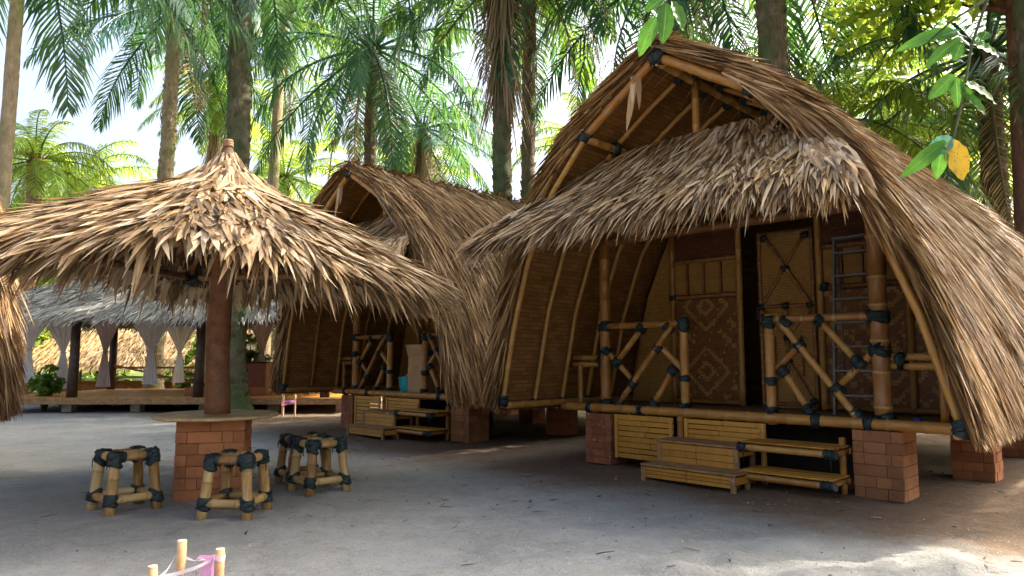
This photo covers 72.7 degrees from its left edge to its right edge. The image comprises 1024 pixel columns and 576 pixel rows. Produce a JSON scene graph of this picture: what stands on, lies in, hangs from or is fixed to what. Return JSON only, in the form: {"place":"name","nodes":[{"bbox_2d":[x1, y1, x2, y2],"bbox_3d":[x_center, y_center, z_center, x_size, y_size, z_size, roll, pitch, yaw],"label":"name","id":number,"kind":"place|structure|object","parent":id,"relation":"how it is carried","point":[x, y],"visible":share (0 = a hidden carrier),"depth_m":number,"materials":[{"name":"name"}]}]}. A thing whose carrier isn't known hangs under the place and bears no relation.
{"place":"outdoors","nodes":[
{"label":"outdoors","id":0,"kind":"place"},
{"bbox_2d":[428,349,433,355],"bbox_3d":[-1.575,1.169,12.629,0.374,0.120,0.380,0,-6,0],"label":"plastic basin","id":1,"kind":"object","parent":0,"point":[430,353],"visible":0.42,"depth_m":12.51,"materials":[{"name":"blue plastic"}]},
{"bbox_2d":[0,0,1012,327],"label":"sky","id":2,"kind":"structure","parent":0,"point":[29,98],"materials":[{"name":"white"}]},
{"bbox_2d":[0,369,1023,575],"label":"ground","id":3,"kind":"structure","parent":0,"point":[51,446],"depth_m":5.79,"materials":[{"name":"grey sand"}]},
{"bbox_2d":[0,187,53,422],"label":"bamboo hut","id":4,"kind":"object","parent":3,"relation":"on","point":[12,336],"visible":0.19,"depth_m":7.75,"materials":[{"name":"brown plant"}]},
{"bbox_2d":[15,274,58,392],"bbox_3d":[-18.522,1.259,26.915,5.100,5.762,5.332,0,-6,0],"label":"shrub","id":5,"kind":"object","parent":3,"relation":"on","point":[38,340],"visible":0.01,"depth_m":26.46,"materials":[{"name":"green plant"}]},
{"bbox_2d":[24,362,66,410],"bbox_3d":[-12.205,2.602,18.286,0.825,1.307,0.832,-2,-6,22],"label":"shrub","id":6,"kind":"object","parent":3,"relation":"on","point":[43,385],"visible":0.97,"depth_m":18.15,"materials":[{"name":"green plant"}]},
{"bbox_2d":[10,109,118,393],"bbox_3d":[-15.430,-0.925,22.238,5.193,9.312,5.169,0,-6,0],"label":"palm tree","id":7,"kind":"object","parent":3,"relation":"on","point":[36,175],"visible":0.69,"depth_m":22.28,"materials":[{"name":"green plant"}]},
{"bbox_2d":[12,139,157,208],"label":"palm tree","id":8,"kind":"object","parent":3,"relation":"on","point":[91,182],"visible":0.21,"depth_m":32.83,"materials":[{"name":"green plant"}]},
{"bbox_2d":[35,282,136,377],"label":"forest","id":9,"kind":"object","parent":3,"relation":"on","point":[126,374],"depth_m":57.49,"materials":[{"name":"green plant"}]},
{"bbox_2d":[32,328,196,391],"bbox_3d":[-15.162,2.858,27.354,5.913,2.538,5.437,1,-6,-6],"label":"thatched shelter","id":10,"kind":"object","parent":3,"relation":"on","point":[131,349],"visible":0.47,"depth_m":26.09,"materials":[{"name":"beige plant"}]},
{"bbox_2d":[85,445,164,516],"bbox_3d":[-3.400,1.675,6.131,0.508,0.561,0.502,-5,-8,40],"label":"bamboo stool","id":11,"kind":"object","parent":3,"relation":"on","point":[112,496],"visible":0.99,"depth_m":6.08,"materials":[{"name":"brown wood"}]},
{"bbox_2d":[0,0,269,210],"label":"palm tree","id":12,"kind":"object","parent":3,"relation":"on","point":[14,32],"visible":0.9,"depth_m":16.73,"materials":[{"name":"green plant"}]},
{"bbox_2d":[147,565,157,575],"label":"wooden stake","id":13,"kind":"object","parent":3,"relation":"on","point":[152,570],"visible":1,"depth_m":2.45,"materials":[{"name":"brown wood"}]},
{"bbox_2d":[160,554,224,575],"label":"plastic tape","id":14,"kind":"object","parent":13,"relation":"attached to","point":[207,567],"visible":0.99,"depth_m":2.54,"materials":[{"name":"pink plastic"}]},
{"bbox_2d":[36,335,273,388],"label":"undergrowth","id":15,"kind":"object","parent":3,"relation":"on","point":[190,354],"visible":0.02,"depth_m":27.19,"materials":[{"name":"green plant"}]},
{"bbox_2d":[21,0,312,388],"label":"palm tree","id":16,"kind":"object","parent":3,"relation":"on","point":[168,118],"visible":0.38,"depth_m":25.62,"materials":[{"name":"green plant"}]},
{"bbox_2d":[176,539,186,575],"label":"wooden stake","id":17,"kind":"object","parent":3,"relation":"on","point":[181,554],"visible":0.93,"depth_m":2.52,"materials":[{"name":"brown wood"}]},
{"bbox_2d":[17,277,381,411],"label":"open pavilion","id":18,"kind":"structure","parent":3,"relation":"on","point":[93,305],"depth_m":17.42,"materials":[{"name":"grey plant"}]},
{"bbox_2d":[19,319,50,384],"bbox_3d":[-12.850,1.688,18.525,1.150,1.750,0.140,0,-6,0],"label":"tied curtain","id":19,"kind":"object","parent":18,"relation":"hanging from","point":[31,333],"visible":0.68,"depth_m":18.57,"materials":[{"name":"fabric"}]},
{"bbox_2d":[46,320,82,388],"bbox_3d":[-12.250,1.789,18.816,1.200,1.850,0.140,0,-6,0],"label":"tied curtain","id":20,"kind":"object","parent":18,"relation":"hanging from","point":[62,337],"visible":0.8,"depth_m":18.86,"materials":[{"name":"fabric"}]},
{"bbox_2d":[91,320,122,386],"bbox_3d":[-11.000,1.764,18.818,0.900,1.800,0.140,0,-6,0],"label":"tied curtain","id":21,"kind":"object","parent":18,"relation":"hanging from","point":[106,331],"visible":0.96,"depth_m":18.85,"materials":[{"name":"white fabric"}]},
{"bbox_2d":[133,326,148,374],"bbox_3d":[-11.550,2.113,22.200,1.200,1.800,0.140,0,-6,0],"label":"tied curtain","id":22,"kind":"object","parent":18,"relation":"hanging from","point":[143,341],"visible":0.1,"depth_m":22.23,"materials":[{"name":"fabric"}]},
{"bbox_2d":[130,319,173,383],"bbox_3d":[-9.750,1.719,18.823,1.350,1.750,0.140,0,-6,0],"label":"tied curtain","id":23,"kind":"object","parent":18,"relation":"hanging from","point":[151,334],"visible":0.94,"depth_m":18.86,"materials":[{"name":"fabric"}]},
{"bbox_2d":[167,326,195,382],"bbox_3d":[-10.600,2.113,22.200,1.200,1.800,0.140,0,-6,0],"label":"tied curtain","id":24,"kind":"object","parent":18,"relation":"hanging from","point":[180,337],"visible":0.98,"depth_m":22.25,"materials":[{"name":"fabric"}]},
{"bbox_2d":[187,320,206,368],"bbox_3d":[-8.350,1.551,19.142,1.300,1.350,0.140,0,-6,0],"label":"tied curtain","id":25,"kind":"object","parent":18,"relation":"hanging from","point":[195,325],"visible":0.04,"depth_m":19.17,"materials":[{"name":"fabric"}]},
{"bbox_2d":[183,387,272,394],"bbox_3d":[-7.600,2.775,18.714,2.240,0.195,0.540,0,-6,0],"label":"platform step","id":26,"kind":"object","parent":18,"relation":"on","point":[252,391],"visible":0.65,"depth_m":18.47,"materials":[{"name":"brown wood"}]},
{"bbox_2d":[245,362,271,386],"bbox_3d":[-7.850,2.670,21.037,1.150,0.882,0.600,0,-6,0],"label":"bar counter","id":27,"kind":"object","parent":18,"relation":"on","point":[258,374],"visible":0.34,"depth_m":20.80,"materials":[{"name":"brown wood"}]},
{"bbox_2d":[250,325,273,361],"bbox_3d":[-7.700,2.031,21.405,0.800,1.800,0.140,0,-6,0],"label":"tied curtain","id":28,"kind":"object","parent":18,"relation":"hanging from","point":[261,332],"visible":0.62,"depth_m":21.47,"materials":[{"name":"white fabric"}]},
{"bbox_2d":[137,61,287,386],"bbox_3d":[-13.376,-2.912,31.197,5.803,15.107,6.144,-5,-8,40],"label":"palm tree","id":29,"kind":"object","parent":3,"relation":"on","point":[212,147],"visible":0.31,"depth_m":30.92,"materials":[{"name":"green plant"}]},
{"bbox_2d":[151,409,278,501],"bbox_3d":[-2.891,1.613,6.773,1.161,0.779,1.161,1,-6,-14],"label":"brick table","id":30,"kind":"object","parent":3,"relation":"on","point":[199,434],"visible":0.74,"depth_m":6.47,"materials":[{"name":"brown brick"}]},
{"bbox_2d":[0,139,471,413],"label":"thatched umbrella","id":31,"kind":"object","parent":30,"relation":"on","point":[221,231],"visible":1,"depth_m":5.91,"materials":[{"name":"beige plant"}]},
{"bbox_2d":[214,547,224,575],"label":"wooden stake","id":32,"kind":"object","parent":3,"relation":"on","point":[219,566],"visible":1,"depth_m":2.56,"materials":[{"name":"brown wood"}]},
{"bbox_2d":[68,0,388,409],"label":"palm tree","id":33,"kind":"object","parent":3,"relation":"on","point":[238,112],"visible":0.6,"depth_m":17.48,"materials":[{"name":"green plant"}]},
{"bbox_2d":[184,330,274,386],"bbox_3d":[-10.020,2.962,28.364,4.634,2.539,5.452,-1,-6,6],"label":"thatched shelter","id":34,"kind":"object","parent":3,"relation":"on","point":[253,348],"visible":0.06,"depth_m":27.12,"materials":[{"name":"plant"}]},
{"bbox_2d":[195,449,272,520],"bbox_3d":[-2.359,1.663,5.961,0.502,0.561,0.508,0,-6,4],"label":"bamboo stool","id":35,"kind":"object","parent":3,"relation":"on","point":[246,497],"visible":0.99,"depth_m":5.80,"materials":[{"name":"beige wood"}]},
{"bbox_2d":[245,333,272,361],"bbox_3d":[-8.123,2.506,21.686,0.933,2.191,1.086,-2,-6,18],"label":"shrub","id":36,"kind":"object","parent":3,"relation":"on","point":[251,354],"visible":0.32,"depth_m":21.49,"materials":[{"name":"green plant"}]},
{"bbox_2d":[156,0,396,361],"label":"palm tree","id":37,"kind":"object","parent":3,"relation":"on","point":[279,111],"visible":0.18,"depth_m":27.58,"materials":[{"name":"green plant"}]},
{"bbox_2d":[281,394,284,415],"bbox_3d":[-5.270,2.759,16.001,0.062,0.641,0.062,0,-6,0],"label":"wooden stake","id":38,"kind":"object","parent":3,"relation":"on","point":[282,407],"visible":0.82,"depth_m":15.98,"materials":[{"name":"brown wood"}]},
{"bbox_2d":[281,400,295,405],"bbox_3d":[-5.129,2.636,15.959,0.319,0.136,0.050,0,-6,-3],"label":"plastic tape","id":39,"kind":"object","parent":38,"relation":"attached to","point":[287,402],"visible":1,"depth_m":15.97,"materials":[{"name":"pink plastic"}]},
{"bbox_2d":[294,395,295,416],"bbox_3d":[-4.990,2.769,16.000,0.041,0.621,0.041,0,-6,0],"label":"wooden stake","id":40,"kind":"object","parent":3,"relation":"on","point":[295,406],"visible":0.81,"depth_m":15.99,"materials":[{"name":"brown wood"}]},
{"bbox_2d":[250,126,346,328],"bbox_3d":[-11.866,-1.551,36.041,7.734,13.394,8.233,-4,-7,32],"label":"palm tree","id":41,"kind":"object","parent":3,"relation":"on","point":[287,180],"visible":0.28,"depth_m":36.28,"materials":[{"name":"green plant"}]},
{"bbox_2d":[273,431,327,488],"bbox_3d":[-2.220,1.808,7.404,0.502,0.561,0.508,4,-7,-36],"label":"bamboo stool","id":42,"kind":"object","parent":3,"relation":"on","point":[281,469],"visible":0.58,"depth_m":7.39,"materials":[{"name":"brown wood"}]},
{"bbox_2d":[286,435,351,496],"bbox_3d":[-1.930,1.759,6.977,0.502,0.561,0.508,5,-8,-42],"label":"bamboo stool","id":43,"kind":"object","parent":3,"relation":"on","point":[310,480],"visible":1,"depth_m":6.92,"materials":[{"name":"brown wood"}]},
{"bbox_2d":[198,0,489,400],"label":"palm tree","id":44,"kind":"object","parent":3,"relation":"on","point":[379,76],"visible":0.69,"depth_m":22.41,"materials":[{"name":"green plant"}]},
{"bbox_2d":[346,423,399,440],"bbox_3d":[-2.367,2.429,11.787,0.334,0.190,1.100,6,-8,-45],"label":"wooden step","id":45,"kind":"object","parent":3,"relation":"on","point":[359,428],"visible":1,"depth_m":11.62,"materials":[{"name":"brown wood"}]},
{"bbox_2d":[362,409,412,437],"bbox_3d":[-2.169,2.344,12.081,0.394,0.420,0.980,6,-8,-45],"label":"wooden step","id":46,"kind":"object","parent":3,"relation":"on","point":[379,416],"visible":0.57,"depth_m":11.91,"materials":[{"name":"brown wood"}]},
{"bbox_2d":[346,132,481,181],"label":"palm tree","id":47,"kind":"object","parent":3,"relation":"on","point":[426,160],"visible":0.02,"depth_m":38.42,"materials":[{"name":"green plant"}]},
{"bbox_2d":[322,50,519,193],"bbox_3d":[-3.551,-2.392,27.478,7.939,13.309,7.688,0,-6,0],"label":"palm tree","id":48,"kind":"object","parent":3,"relation":"on","point":[427,147],"visible":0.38,"depth_m":27.45,"materials":[{"name":"green plant"}]},
{"bbox_2d":[391,404,451,440],"bbox_3d":[-1.478,2.212,11.429,1.006,0.550,0.588,-6,-8,45],"label":"bamboo shelf","id":49,"kind":"object","parent":3,"relation":"on","point":[417,430],"visible":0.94,"depth_m":11.27,"materials":[{"name":"brown wood"}]},
{"bbox_2d":[267,158,648,442],"bbox_3d":[-0.503,0.387,13.824,5.595,4.669,8.605,-6,-8,45],"label":"bamboo hut","id":50,"kind":"object","parent":3,"relation":"on","point":[363,359],"visible":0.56,"depth_m":12.15,"materials":[{"name":"brown plant"}]},
{"bbox_2d":[398,376,407,391],"bbox_3d":[-1.928,1.776,12.807,0.325,0.320,0.330,5,-8,-40],"label":"bucket","id":51,"kind":"object","parent":50,"relation":"on","point":[403,383],"visible":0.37,"depth_m":12.67,"materials":[{"name":"plastic"}]},
{"bbox_2d":[406,344,436,392],"bbox_3d":[-1.658,1.467,12.581,0.480,0.887,0.397,-5,-8,39],"label":"cardboard box","id":52,"kind":"object","parent":50,"relation":"on","point":[414,352],"visible":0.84,"depth_m":12.46,"materials":[{"name":"brown cardboard"}]},
{"bbox_2d":[326,0,618,414],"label":"palm tree","id":53,"kind":"object","parent":3,"relation":"on","point":[498,17],"visible":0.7,"depth_m":17.87,"materials":[{"name":"green plant"}]},
{"bbox_2d":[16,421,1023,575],"bbox_3d":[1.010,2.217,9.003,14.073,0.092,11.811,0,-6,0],"label":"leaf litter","id":54,"kind":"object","parent":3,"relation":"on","point":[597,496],"visible":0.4,"depth_m":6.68,"materials":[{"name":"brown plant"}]},
{"bbox_2d":[387,0,657,201],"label":"palm tree","id":55,"kind":"object","parent":3,"relation":"on","point":[529,163],"visible":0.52,"depth_m":19.56,"materials":[{"name":"green plant"}]},
{"bbox_2d":[21,476,1023,575],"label":"pebbles","id":56,"kind":"object","parent":3,"relation":"on","point":[531,527],"visible":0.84,"depth_m":5.47,"materials":[{"name":"grey stone"}]},
{"bbox_2d":[512,92,582,167],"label":"palm tree","id":57,"kind":"object","parent":3,"relation":"on","point":[544,144],"visible":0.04,"depth_m":33.05,"materials":[{"name":"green plant"}]},
{"bbox_2d":[513,0,859,129],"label":"palm tree","id":58,"kind":"object","parent":3,"relation":"on","point":[726,36],"visible":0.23,"depth_m":18.58,"materials":[{"name":"green plant"}]},
{"bbox_2d":[640,460,750,493],"bbox_3d":[1.893,1.961,7.252,0.334,0.190,1.100,6,-8,-45],"label":"wooden step","id":59,"kind":"object","parent":3,"relation":"on","point":[649,469],"visible":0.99,"depth_m":7.11,"materials":[{"name":"brown wood"}]},
{"bbox_2d":[656,437,755,488],"bbox_3d":[2.091,1.875,7.545,0.394,0.420,0.980,6,-8,-45],"label":"wooden step","id":60,"kind":"object","parent":3,"relation":"on","point":[677,447],"visible":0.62,"depth_m":7.41,"materials":[{"name":"brown wood"}]},
{"bbox_2d":[447,30,1023,502],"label":"bamboo hut","id":61,"kind":"object","parent":3,"relation":"on","point":[675,222],"visible":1,"depth_m":7.78,"materials":[{"name":"brown plant"}]},
{"bbox_2d":[756,227,820,410],"bbox_3d":[3.454,0.402,8.773,0.721,2.295,0.119,-5,-8,42],"label":"door","id":62,"kind":"structure","parent":61,"relation":"in","point":[785,259],"depth_m":8.77,"materials":[{"name":"brown wood"}]},
{"bbox_2d":[831,233,873,414],"bbox_3d":[3.948,0.432,7.883,0.512,2.035,0.471,-6,-14,45],"label":"stepladder","id":63,"kind":"object","parent":61,"relation":"on","point":[840,299],"visible":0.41,"depth_m":7.88,"materials":[{"name":"metal"}]},
{"bbox_2d":[563,0,944,109],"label":"palm tree","id":64,"kind":"object","parent":3,"relation":"on","point":[772,28],"visible":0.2,"depth_m":16.69,"materials":[{"name":"green plant"}]},
{"bbox_2d":[736,431,852,494],"bbox_3d":[2.783,1.743,6.893,1.006,0.550,0.588,-6,-8,45],"label":"bamboo shelf","id":65,"kind":"object","parent":3,"relation":"on","point":[829,482],"visible":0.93,"depth_m":6.75,"materials":[{"name":"brown wood"}]},
{"bbox_2d":[637,0,998,179],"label":"young tree","id":66,"kind":"object","parent":3,"relation":"on","point":[939,153],"visible":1,"depth_m":2.71,"materials":[{"name":"green plant"}]},
{"bbox_2d":[740,43,1010,216],"bbox_3d":[8.581,-1.636,18.120,7.361,9.880,7.024,6,-8,-44],"label":"palm tree","id":67,"kind":"object","parent":3,"relation":"on","point":[856,95],"visible":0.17,"depth_m":16.43,"materials":[{"name":"green plant"}]},
{"bbox_2d":[802,0,1021,229],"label":"palm tree","id":68,"kind":"object","parent":3,"relation":"on","point":[993,148],"visible":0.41,"depth_m":15.91,"materials":[{"name":"green plant"}]},
{"bbox_2d":[808,0,1023,239],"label":"broadleaf tree","id":69,"kind":"object","parent":3,"relation":"on","point":[873,28],"visible":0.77,"depth_m":15.31,"materials":[{"name":"green plant"}]},
{"bbox_2d":[828,37,1012,201],"bbox_3d":[13.158,-1.999,20.624,8.376,11.116,7.792,0,-6,0],"label":"palm tree","id":70,"kind":"object","parent":3,"relation":"on","point":[937,116],"visible":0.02,"depth_m":20.58,"materials":[{"name":"green plant"}]},
{"bbox_2d":[854,86,1012,202],"bbox_3d":[11.077,-1.244,23.042,9.145,10.112,9.446,0,-6,0],"label":"palm tree","id":71,"kind":"object","parent":3,"relation":"on","point":[919,134],"visible":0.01,"depth_m":21.08,"materials":[{"name":"green plant"}]},
{"bbox_2d":[870,74,1013,228],"bbox_3d":[16.106,-1.717,27.246,7.703,11.918,8.362,4,-7,-34],"label":"palm tree","id":72,"kind":"object","parent":3,"relation":"on","point":[978,173],"depth_m":27.20,"materials":[{"name":"green plant"}]},
{"bbox_2d":[884,0,1023,196],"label":"palm tree","id":73,"kind":"object","parent":3,"relation":"on","point":[1017,13],"visible":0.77,"depth_m":12.55,"materials":[{"name":"green plant"}]}
]}

